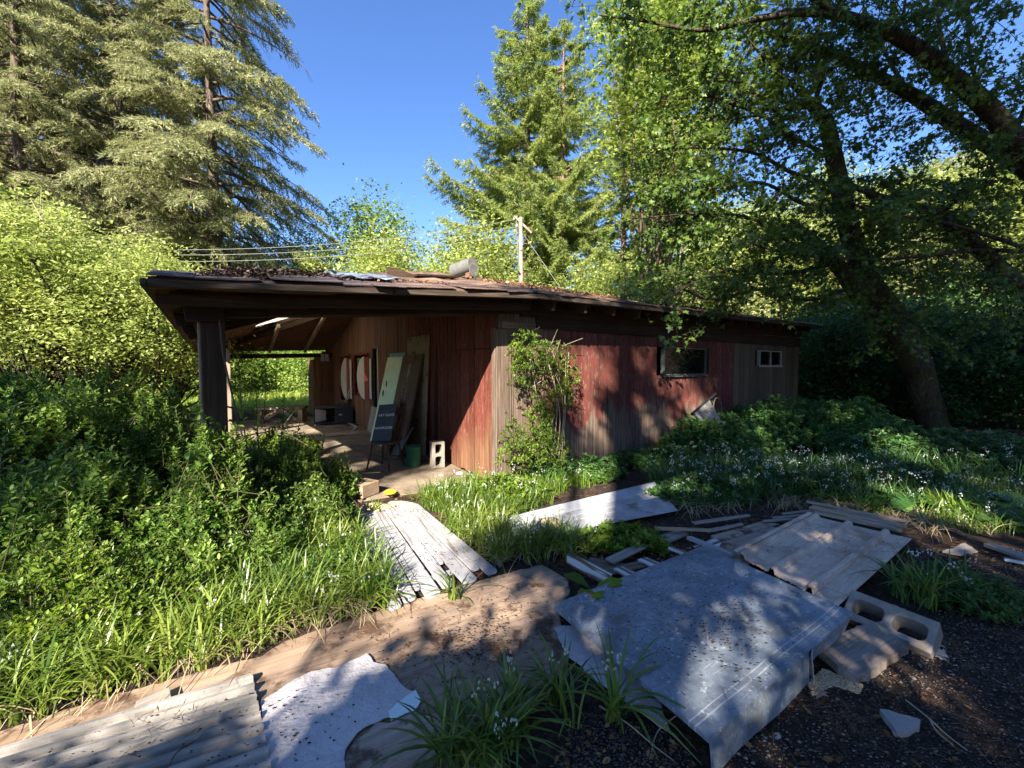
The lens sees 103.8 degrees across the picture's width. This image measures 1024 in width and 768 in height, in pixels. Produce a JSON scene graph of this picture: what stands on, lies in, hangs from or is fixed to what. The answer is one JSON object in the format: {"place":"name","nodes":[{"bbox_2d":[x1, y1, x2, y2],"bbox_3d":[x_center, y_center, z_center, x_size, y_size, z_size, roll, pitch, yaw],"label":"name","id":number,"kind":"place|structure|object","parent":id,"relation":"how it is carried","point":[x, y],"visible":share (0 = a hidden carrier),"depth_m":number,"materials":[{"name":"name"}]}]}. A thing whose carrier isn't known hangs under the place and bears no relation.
{"place":"outdoors","nodes":[
{"label":"outdoors","id":0,"kind":"place"},
{"bbox_2d":[104,387,309,413],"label":"meadow grass","id":1,"kind":"structure","parent":0,"point":[271,398],"depth_m":16.46,"materials":[{"name":"green plant"}]},
{"bbox_2d":[0,279,1023,767],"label":"ground","id":2,"kind":"structure","parent":0,"point":[698,751],"depth_m":2.02,"materials":[{"name":"soil"}]},
{"bbox_2d":[0,363,134,514],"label":"shrub","id":3,"kind":"object","parent":2,"relation":"on","point":[67,408],"visible":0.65,"depth_m":3.93,"materials":[{"name":"green plant"}]},
{"bbox_2d":[0,618,166,718],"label":"weed patch","id":4,"kind":"object","parent":2,"relation":"on","point":[61,638],"visible":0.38,"depth_m":2.00,"materials":[{"name":"green plant"}]},
{"bbox_2d":[0,359,179,495],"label":"shrub","id":5,"kind":"object","parent":2,"relation":"on","point":[118,410],"visible":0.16,"depth_m":4.64,"materials":[{"name":"green plant"}]},
{"bbox_2d":[0,172,180,403],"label":"young tree","id":6,"kind":"object","parent":2,"relation":"on","point":[15,346],"visible":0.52,"depth_m":7.53,"materials":[{"name":"green plant"}]},
{"bbox_2d":[0,439,181,578],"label":"shrub","id":7,"kind":"object","parent":2,"relation":"on","point":[94,486],"visible":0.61,"depth_m":2.87,"materials":[{"name":"green plant"}]},
{"bbox_2d":[0,0,199,379],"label":"fir tree","id":8,"kind":"object","parent":2,"relation":"on","point":[18,87],"visible":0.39,"depth_m":20.61,"materials":[{"name":"green plant"}]},
{"bbox_2d":[0,0,202,260],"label":"fir tree","id":9,"kind":"object","parent":2,"relation":"on","point":[51,49],"visible":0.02,"depth_m":25.49,"materials":[{"name":"green plant"}]},
{"bbox_2d":[0,529,220,654],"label":"shrub","id":10,"kind":"object","parent":2,"relation":"on","point":[75,582],"visible":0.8,"depth_m":2.33,"materials":[{"name":"green plant"}]},
{"bbox_2d":[0,178,227,394],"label":"young tree","id":11,"kind":"object","parent":2,"relation":"on","point":[78,363],"visible":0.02,"depth_m":9.86,"materials":[{"name":"green plant"}]},
{"bbox_2d":[0,195,258,420],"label":"young tree","id":12,"kind":"object","parent":2,"relation":"on","point":[122,361],"visible":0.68,"depth_m":7.52,"materials":[{"name":"green plant"}]},
{"bbox_2d":[0,657,259,746],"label":"plywood sheet","id":13,"kind":"object","parent":2,"relation":"on","point":[129,699],"visible":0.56,"depth_m":1.88,"materials":[{"name":"beige wood"}]},
{"bbox_2d":[0,0,263,384],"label":"fir tree","id":14,"kind":"object","parent":2,"relation":"on","point":[79,37],"visible":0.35,"depth_m":21.10,"materials":[{"name":"green plant"}]},
{"bbox_2d":[0,673,271,767],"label":"corrugated sheet","id":15,"kind":"object","parent":2,"relation":"on","point":[108,748],"visible":0.98,"depth_m":1.67,"materials":[{"name":"grey metal"}]},
{"bbox_2d":[37,0,280,272],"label":"fir tree","id":16,"kind":"object","parent":2,"relation":"on","point":[233,188],"visible":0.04,"depth_m":31.47,"materials":[{"name":"green plant"}]},
{"bbox_2d":[106,378,244,507],"bbox_3d":[-3.866,0.674,4.543,1.279,1.488,1.318,0,3,0],"label":"shrub","id":17,"kind":"object","parent":2,"relation":"on","point":[157,446],"visible":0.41,"depth_m":4.28,"materials":[{"name":"green plant"}]},
{"bbox_2d":[0,355,354,579],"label":"shoot cluster","id":18,"kind":"object","parent":2,"relation":"on","point":[17,505],"visible":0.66,"depth_m":3.16,"materials":[{"name":"green plant"}]},
{"bbox_2d":[20,0,345,272],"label":"fir tree","id":19,"kind":"object","parent":2,"relation":"on","point":[220,122],"visible":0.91,"depth_m":21.93,"materials":[{"name":"green plant"}]},
{"bbox_2d":[101,238,277,420],"bbox_3d":[-9.529,-1.491,11.631,4.861,5.128,5.134,-1,3,-29],"label":"young tree","id":20,"kind":"object","parent":2,"relation":"on","point":[182,386],"visible":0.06,"depth_m":11.25,"materials":[{"name":"green plant"}]},
{"bbox_2d":[130,400,275,553],"bbox_3d":[-2.381,0.799,3.166,0.996,1.364,0.739,-3,4,-45],"label":"shrub","id":21,"kind":"object","parent":2,"relation":"on","point":[210,475],"visible":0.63,"depth_m":3.12,"materials":[{"name":"green plant"}]},
{"bbox_2d":[0,498,419,738],"bbox_3d":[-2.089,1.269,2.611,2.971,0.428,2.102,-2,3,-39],"label":"wild onion bank","id":22,"kind":"structure","parent":2,"relation":"on","point":[341,538],"depth_m":2.27,"materials":[{"name":"green plant"}]},
{"bbox_2d":[147,583,278,649],"bbox_3d":[-1.809,1.368,2.437,0.789,0.293,0.461,0,3,0],"label":"weed patch","id":23,"kind":"object","parent":2,"relation":"on","point":[193,600],"visible":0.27,"depth_m":2.37,"materials":[{"name":"green plant"}]},
{"bbox_2d":[121,486,315,588],"bbox_3d":[-2.267,1.100,3.105,1.404,0.769,1.025,0,3,0],"label":"shrub","id":24,"kind":"object","parent":2,"relation":"on","point":[166,537],"visible":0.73,"depth_m":2.92,"materials":[{"name":"green plant"}]},
{"bbox_2d":[167,435,293,509],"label":"shrub","id":25,"kind":"object","parent":2,"relation":"on","point":[253,450],"visible":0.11,"depth_m":3.93,"materials":[{"name":"green plant"}]},
{"bbox_2d":[193,351,304,395],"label":"bush","id":26,"kind":"object","parent":2,"relation":"on","point":[254,381],"visible":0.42,"depth_m":21.10,"materials":[{"name":"green plant"}]},
{"bbox_2d":[244,350,324,396],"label":"bush","id":27,"kind":"object","parent":2,"relation":"on","point":[298,373],"visible":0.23,"depth_m":19.05,"materials":[{"name":"green plant"}]},
{"bbox_2d":[250,419,334,510],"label":"shrub","id":28,"kind":"object","parent":2,"relation":"on","point":[298,463],"visible":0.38,"depth_m":4.08,"materials":[{"name":"green plant"}]},
{"bbox_2d":[258,471,364,543],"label":"shrub","id":29,"kind":"object","parent":2,"relation":"on","point":[299,503],"visible":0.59,"depth_m":3.68,"materials":[{"name":"green plant"}]},
{"bbox_2d":[168,416,476,503],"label":"porch slab","id":30,"kind":"structure","parent":2,"relation":"on","point":[399,477],"depth_m":6.71,"materials":[{"name":"concrete"}]},
{"bbox_2d":[314,423,357,429],"bbox_3d":[-4.581,1.071,10.359,0.866,0.030,2.022,-2,3,-34],"label":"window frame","id":31,"kind":"object","parent":30,"relation":"on","point":[355,426],"visible":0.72,"depth_m":10.37,"materials":[{"name":"grey"}]},
{"bbox_2d":[314,405,352,423],"bbox_3d":[-4.813,0.818,10.875,0.950,0.420,0.550,-1,3,-20],"label":"cabinet","id":32,"kind":"object","parent":31,"relation":"on","point":[332,414],"visible":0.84,"depth_m":10.70,"materials":[{"name":"black wood"}]},
{"bbox_2d":[366,407,405,470],"bbox_3d":[-1.926,0.829,6.198,0.422,0.906,0.502,1,3,18],"label":"chair","id":33,"kind":"object","parent":30,"relation":"on","point":[400,411],"visible":0.77,"depth_m":6.24,"materials":[{"name":"brown wood"}]},
{"bbox_2d":[371,404,397,440],"bbox_3d":[-1.966,0.592,6.182,0.337,0.600,0.022,-4,-26,18],"label":"chalkboard sign","id":34,"kind":"object","parent":33,"relation":"on","point":[384,423],"visible":1,"depth_m":6.17,"materials":[{"name":"wood"}]},
{"bbox_2d":[370,357,402,446],"bbox_3d":[-2.522,0.327,8.071,0.053,1.785,0.880,14,-6,-36],"label":"door","id":35,"kind":"structure","parent":30,"relation":"on","point":[390,381],"depth_m":8.11,"materials":[{"name":"green paint"}]},
{"bbox_2d":[392,354,423,455],"bbox_3d":[-1.986,0.351,7.298,0.051,1.805,0.900,14,-6,-36],"label":"carved panel","id":36,"kind":"object","parent":30,"relation":"on","point":[408,380],"visible":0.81,"depth_m":7.18,"materials":[{"name":"brown wood"}]},
{"bbox_2d":[406,334,429,455],"bbox_3d":[-1.753,0.178,7.337,0.032,2.102,0.960,1,1,-36],"label":"tan board","id":37,"kind":"object","parent":30,"relation":"on","point":[417,345],"visible":0.7,"depth_m":7.12,"materials":[{"name":"brown wood"}]},
{"bbox_2d":[281,546,376,596],"bbox_3d":[-1.339,1.345,2.946,0.655,0.292,0.572,2,3,31],"label":"weed patch","id":38,"kind":"object","parent":2,"relation":"on","point":[317,562],"visible":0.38,"depth_m":2.89,"materials":[{"name":"green plant"}]},
{"bbox_2d":[319,451,379,506],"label":"shrub","id":39,"kind":"object","parent":2,"relation":"on","point":[340,476],"visible":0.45,"depth_m":4.65,"materials":[{"name":"green plant"}]},
{"bbox_2d":[308,162,430,272],"bbox_3d":[-10.215,-7.254,29.065,9.331,15.057,10.897,0,3,0],"label":"leafy tree","id":40,"kind":"object","parent":2,"relation":"on","point":[378,214],"visible":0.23,"depth_m":27.82,"materials":[{"name":"green plant"}]},
{"bbox_2d":[329,557,431,616],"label":"onion tuft","id":41,"kind":"object","parent":2,"relation":"on","point":[367,593],"visible":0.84,"depth_m":2.63,"materials":[{"name":"green plant"}]},
{"bbox_2d":[315,208,453,272],"bbox_3d":[-6.760,-4.811,23.831,11.157,10.651,10.503,0,3,0],"label":"leafy tree","id":42,"kind":"object","parent":2,"relation":"on","point":[385,261],"visible":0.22,"depth_m":22.65,"materials":[{"name":"green plant"}]},
{"bbox_2d":[222,565,569,751],"bbox_3d":[-0.342,1.491,2.156,2.116,0.014,1.306,-1,3,-29],"label":"plywood sheet","id":43,"kind":"object","parent":2,"relation":"on","point":[277,668],"visible":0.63,"depth_m":2.30,"materials":[{"name":"beige wood"}]},
{"bbox_2d":[261,653,412,767],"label":"white sheet","id":44,"kind":"object","parent":43,"relation":"on","point":[371,685],"visible":0.91,"depth_m":1.82,"materials":[{"name":"plastic"}]},
{"bbox_2d":[344,711,500,767],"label":"plywood sheet","id":45,"kind":"object","parent":43,"relation":"on","point":[377,742],"visible":0.52,"depth_m":1.64,"materials":[{"name":"grey wood"}]},
{"bbox_2d":[12,509,897,766],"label":"seed litter","id":46,"kind":"object","parent":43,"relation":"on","point":[487,631],"visible":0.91,"depth_m":2.21,"materials":[{"name":"brown plant"}]},
{"bbox_2d":[358,504,496,610],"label":"slatted boards","id":47,"kind":"object","parent":2,"relation":"on","point":[418,530],"visible":0.76,"depth_m":3.38,"materials":[{"name":"white wood"}]},
{"bbox_2d":[370,653,567,767],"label":"onion tuft","id":48,"kind":"object","parent":2,"relation":"on","point":[486,746],"visible":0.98,"depth_m":1.60,"materials":[{"name":"green plant"}]},
{"bbox_2d":[140,270,822,478],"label":"workshop building","id":49,"kind":"structure","parent":2,"relation":"on","point":[624,396],"depth_m":6.37,"materials":[{"name":"brown wood"}]},
{"bbox_2d":[166,264,365,280],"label":"roof litter","id":50,"kind":"object","parent":49,"relation":"on","point":[257,272],"visible":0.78,"depth_m":3.51,"materials":[{"name":"brown plant"}]},
{"bbox_2d":[353,353,371,398],"bbox_3d":[-3.783,-0.208,10.187,0.139,1.144,1.700,-2,3,-36],"label":"window","id":51,"kind":"structure","parent":49,"relation":"in","point":[362,365],"depth_m":10.00,"materials":[{"name":"red paint"}]},
{"bbox_2d":[493,327,582,471],"bbox_3d":[0.397,0.246,5.357,1.947,2.030,0.906,-2,3,-41],"label":"climbing shrub","id":52,"kind":"object","parent":49,"relation":"attached to","point":[548,435],"visible":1,"depth_m":5.38,"materials":[{"name":"green plant"}]},
{"bbox_2d":[661,347,707,376],"bbox_3d":[3.456,-0.433,7.996,1.577,0.570,0.105,-2,3,-36],"label":"window","id":53,"kind":"structure","parent":49,"relation":"in","point":[690,362],"depth_m":7.96,"materials":[{"name":"black glass"}]},
{"bbox_2d":[412,195,561,288],"bbox_3d":[-1.999,-4.632,21.833,9.317,10.478,9.298,0,3,0],"label":"leafy tree","id":54,"kind":"object","parent":2,"relation":"on","point":[487,264],"visible":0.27,"depth_m":21.35,"materials":[{"name":"green plant"}]},
{"bbox_2d":[410,638,587,767],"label":"onion tuft","id":55,"kind":"object","parent":2,"relation":"on","point":[508,686],"visible":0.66,"depth_m":1.70,"materials":[{"name":"green plant"}]},
{"bbox_2d":[464,471,555,507],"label":"bramble","id":56,"kind":"object","parent":2,"relation":"on","point":[513,481],"visible":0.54,"depth_m":4.69,"materials":[{"name":"green plant"}]},
{"bbox_2d":[405,459,617,565],"bbox_3d":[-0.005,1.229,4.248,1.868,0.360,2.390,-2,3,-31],"label":"wild onion bank","id":57,"kind":"structure","parent":2,"relation":"on","point":[497,509],"depth_m":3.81,"materials":[{"name":"green plant"}]},
{"bbox_2d":[419,0,615,286],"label":"redwood tree","id":58,"kind":"object","parent":2,"relation":"on","point":[516,80],"visible":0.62,"depth_m":25.47,"materials":[{"name":"green plant"}]},
{"bbox_2d":[498,632,611,738],"bbox_3d":[0.219,1.362,1.901,0.481,0.306,0.519,2,3,40],"label":"onion tuft","id":59,"kind":"object","parent":2,"relation":"on","point":[562,685],"visible":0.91,"depth_m":1.88,"materials":[{"name":"green plant"}]},
{"bbox_2d":[86,506,1023,767],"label":"twig litter","id":60,"kind":"object","parent":2,"relation":"on","point":[630,658],"visible":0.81,"depth_m":2.00,"materials":[{"name":"brown wood"}]},
{"bbox_2d":[494,17,633,291],"bbox_3d":[3.111,-11.665,26.572,9.442,24.112,9.554,0,3,1],"label":"redwood tree","id":61,"kind":"object","parent":2,"relation":"on","point":[572,203],"visible":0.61,"depth_m":25.27,"materials":[{"name":"green plant"}]},
{"bbox_2d":[518,452,628,484],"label":"bramble","id":62,"kind":"object","parent":2,"relation":"on","point":[588,466],"visible":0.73,"depth_m":5.57,"materials":[{"name":"green plant"}]},
{"bbox_2d":[541,513,622,560],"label":"onion tuft","id":63,"kind":"object","parent":2,"relation":"on","point":[566,542],"visible":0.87,"depth_m":3.41,"materials":[{"name":"green plant"}]},
{"bbox_2d":[544,249,628,294],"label":"leafy tree","id":64,"kind":"object","parent":2,"relation":"on","point":[581,278],"visible":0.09,"depth_m":23.20,"materials":[{"name":"green plant"}]},
{"bbox_2d":[504,482,677,537],"bbox_3d":[1.025,1.335,4.216,2.354,0.083,0.730,-2,3,-32],"label":"metal siding sheet","id":65,"kind":"object","parent":2,"relation":"on","point":[631,503],"visible":0.65,"depth_m":4.30,"materials":[{"name":"white metal"}]},
{"bbox_2d":[554,625,669,729],"bbox_3d":[0.485,1.479,2.076,0.220,0.004,0.806,-1,3,-29],"label":"white sheet","id":66,"kind":"object","parent":2,"relation":"on","point":[581,644],"visible":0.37,"depth_m":2.12,"materials":[{"name":"plastic"}]},
{"bbox_2d":[548,617,697,759],"bbox_3d":[0.498,1.318,1.774,0.650,0.405,0.573,0,3,0],"label":"onion tuft","id":67,"kind":"object","parent":2,"relation":"on","point":[614,687],"visible":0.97,"depth_m":1.80,"materials":[{"name":"green plant"}]},
{"bbox_2d":[568,63,679,292],"bbox_3d":[7.718,-10.735,27.348,8.790,22.183,8.687,-1,3,-29],"label":"redwood tree","id":68,"kind":"object","parent":2,"relation":"on","point":[620,192],"visible":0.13,"depth_m":26.73,"materials":[{"name":"green plant"}]},
{"bbox_2d":[577,518,672,557],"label":"bramble","id":69,"kind":"object","parent":2,"relation":"on","point":[650,537],"visible":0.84,"depth_m":3.45,"materials":[{"name":"green plant"}]},
{"bbox_2d":[551,239,703,307],"bbox_3d":[6.236,-3.671,22.210,8.402,8.521,8.926,0,3,6],"label":"leafy tree","id":70,"kind":"object","parent":2,"relation":"on","point":[624,283],"visible":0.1,"depth_m":21.76,"materials":[{"name":"green plant"}]},
{"bbox_2d":[605,443,715,471],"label":"bramble","id":71,"kind":"object","parent":2,"relation":"on","point":[624,459],"visible":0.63,"depth_m":6.34,"materials":[{"name":"green plant"}]},
{"bbox_2d":[559,0,765,374],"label":"leafy tree","id":72,"kind":"object","parent":2,"relation":"on","point":[626,106],"visible":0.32,"depth_m":11.71,"materials":[{"name":"green plant"}]},
{"bbox_2d":[354,496,1023,767],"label":"fallen leaves","id":73,"kind":"object","parent":2,"relation":"on","point":[835,758],"visible":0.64,"depth_m":1.71,"materials":[{"name":"brown plant"}]},
{"bbox_2d":[552,546,852,767],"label":"metal sheet","id":74,"kind":"object","parent":2,"relation":"on","point":[718,722],"visible":0.94,"depth_m":2.15,"materials":[{"name":"grey metal"}]},
{"bbox_2d":[643,474,780,515],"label":"bramble","id":75,"kind":"object","parent":2,"relation":"on","point":[661,491],"visible":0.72,"depth_m":4.62,"materials":[{"name":"green plant"}]},
{"bbox_2d":[656,413,792,462],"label":"bramble","id":76,"kind":"object","parent":2,"relation":"on","point":[732,434],"visible":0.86,"depth_m":6.70,"materials":[{"name":"green plant"}]},
{"bbox_2d":[719,527,776,564],"bbox_3d":[2.108,1.391,3.547,1.164,0.012,0.326,-2,3,-38],"label":"plywood sheet","id":77,"kind":"object","parent":2,"relation":"on","point":[732,545],"visible":0.32,"depth_m":3.51,"materials":[{"name":"grey wood"}]},
{"bbox_2d":[734,512,910,605],"bbox_3d":[2.550,1.344,3.312,1.842,0.070,0.748,-2,3,-35],"label":"corrugated sheet","id":78,"kind":"object","parent":77,"relation":"on","point":[805,564],"visible":0.99,"depth_m":3.23,"materials":[{"name":"grey metal"}]},
{"bbox_2d":[705,461,826,499],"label":"bramble","id":79,"kind":"object","parent":2,"relation":"on","point":[753,473],"visible":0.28,"depth_m":5.04,"materials":[{"name":"green plant"}]},
{"bbox_2d":[716,393,851,449],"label":"bramble","id":80,"kind":"object","parent":2,"relation":"on","point":[769,411],"visible":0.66,"depth_m":7.87,"materials":[{"name":"green plant"}]},
{"bbox_2d":[550,548,1023,767],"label":"gravel","id":81,"kind":"structure","parent":2,"relation":"on","point":[616,735],"depth_m":1.78,"materials":[{"name":"grey gravel"}]},
{"bbox_2d":[561,0,1023,428],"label":"leaning maple","id":82,"kind":"object","parent":2,"relation":"on","point":[871,298],"visible":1,"depth_m":7.81,"materials":[{"name":"green plant"}]},
{"bbox_2d":[716,201,885,317],"bbox_3d":[18.686,-7.131,27.171,11.553,11.716,12.273,-1,3,-22],"label":"leafy tree","id":83,"kind":"object","parent":2,"relation":"on","point":[796,286],"visible":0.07,"depth_m":26.21,"materials":[{"name":"green plant"}]},
{"bbox_2d":[761,459,855,500],"bbox_3d":[3.569,1.164,4.982,1.195,0.469,0.598,0,3,0],"label":"nettle patch","id":84,"kind":"object","parent":2,"relation":"on","point":[802,483],"visible":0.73,"depth_m":4.86,"materials":[{"name":"green plant"}]},
{"bbox_2d":[637,449,987,510],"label":"flower meadow","id":85,"kind":"structure","parent":2,"relation":"on","point":[904,490],"depth_m":4.83,"materials":[{"name":"green plant"}]},
{"bbox_2d":[649,492,1016,542],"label":"dead grass","id":86,"kind":"structure","parent":2,"relation":"on","point":[793,503],"depth_m":4.29,"materials":[{"name":"plant"}]},
{"bbox_2d":[807,668,862,695],"bbox_3d":[1.594,1.503,1.990,0.294,0.012,0.174,-2,3,-33],"label":"flat stone","id":87,"kind":"object","parent":2,"relation":"on","point":[824,679],"visible":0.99,"depth_m":2.01,"materials":[{"name":"grey stone"}]},
{"bbox_2d":[767,395,904,446],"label":"bramble","id":88,"kind":"object","parent":2,"relation":"on","point":[857,411],"visible":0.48,"depth_m":8.10,"materials":[{"name":"green plant"}]},
{"bbox_2d":[819,624,910,682],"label":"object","id":89,"kind":"object","parent":2,"relation":"on","point":[862,652],"visible":0.88,"depth_m":2.17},
{"bbox_2d":[784,308,959,414],"bbox_3d":[9.908,-0.494,12.276,5.490,4.135,5.163,-1,3,-25],"label":"understorey bush","id":90,"kind":"object","parent":2,"relation":"on","point":[830,384],"visible":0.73,"depth_m":11.68,"materials":[{"name":"green plant"}]},
{"bbox_2d":[808,415,954,463],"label":"bramble","id":91,"kind":"object","parent":2,"relation":"on","point":[848,437],"visible":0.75,"depth_m":6.81,"materials":[{"name":"green plant"}]},
{"bbox_2d":[844,590,942,658],"bbox_3d":[2.259,1.440,2.400,0.200,0.130,0.400,-41,22,-23],"label":"concrete block","id":92,"kind":"object","parent":2,"relation":"on","point":[894,619],"depth_m":2.37,"materials":[{"name":"grey concrete"}]},
{"bbox_2d":[798,294,990,416],"bbox_3d":[12.304,-0.693,13.279,5.679,4.549,6.039,0,3,7],"label":"understorey bush","id":93,"kind":"object","parent":2,"relation":"on","point":[940,329],"visible":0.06,"depth_m":12.17,"materials":[{"name":"green plant"}]},
{"bbox_2d":[879,709,919,737],"bbox_3d":[1.737,1.506,1.766,0.142,0.030,0.122,1,3,15],"label":"flat stone","id":94,"kind":"object","parent":2,"relation":"on","point":[902,725],"visible":1,"depth_m":1.77,"materials":[{"name":"grey stone"}]},
{"bbox_2d":[848,459,962,493],"bbox_3d":[5.062,1.179,5.158,1.443,0.424,0.710,0,3,0],"label":"nettle patch","id":95,"kind":"object","parent":2,"relation":"on","point":[912,467],"visible":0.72,"depth_m":5.08,"materials":[{"name":"green plant"}]},
{"bbox_2d":[849,545,1012,612],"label":"onion tuft","id":96,"kind":"object","parent":2,"relation":"on","point":[928,590],"visible":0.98,"depth_m":2.69,"materials":[{"name":"green plant"}]},
{"bbox_2d":[866,167,1023,314],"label":"hillside tree","id":97,"kind":"object","parent":2,"relation":"on","point":[934,261],"visible":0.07,"depth_m":23.86,"materials":[{"name":"green plant"}]},
{"bbox_2d":[868,422,1023,472],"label":"bramble","id":98,"kind":"object","parent":2,"relation":"on","point":[954,432],"visible":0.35,"depth_m":6.50,"materials":[{"name":"green plant"}]},
{"bbox_2d":[901,304,1023,427],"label":"understorey bush","id":99,"kind":"object","parent":2,"relation":"on","point":[1014,366],"visible":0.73,"depth_m":9.95,"materials":[{"name":"green plant"}]},
{"bbox_2d":[911,151,1023,297],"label":"leafy tree","id":100,"kind":"object","parent":2,"relation":"on","point":[1020,234],"visible":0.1,"depth_m":22.16,"materials":[{"name":"green plant"}]},
{"bbox_2d":[926,572,1023,625],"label":"nettle patch","id":101,"kind":"object","parent":2,"relation":"on","point":[1014,601],"visible":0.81,"depth_m":2.56,"materials":[{"name":"green plant"}]},
{"bbox_2d":[929,434,1023,482],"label":"bramble","id":102,"kind":"object","parent":2,"relation":"on","point":[1016,449],"visible":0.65,"depth_m":5.96,"materials":[{"name":"green plant"}]},
{"bbox_2d":[2,0,1023,288],"label":"sky","id":103,"kind":"structure","parent":0,"point":[390,80],"materials":[{"name":"blue"}]},
{"bbox_2d":[630,439,1023,485],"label":"flower meadow","id":104,"kind":"structure","parent":0,"point":[950,463],"depth_m":5.83,"materials":[{"name":"green plant"}]},
{"bbox_2d":[910,466,1023,535],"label":"grass","id":105,"kind":"structure","parent":0,"point":[981,489],"depth_m":4.20,"materials":[{"name":"green plant"}]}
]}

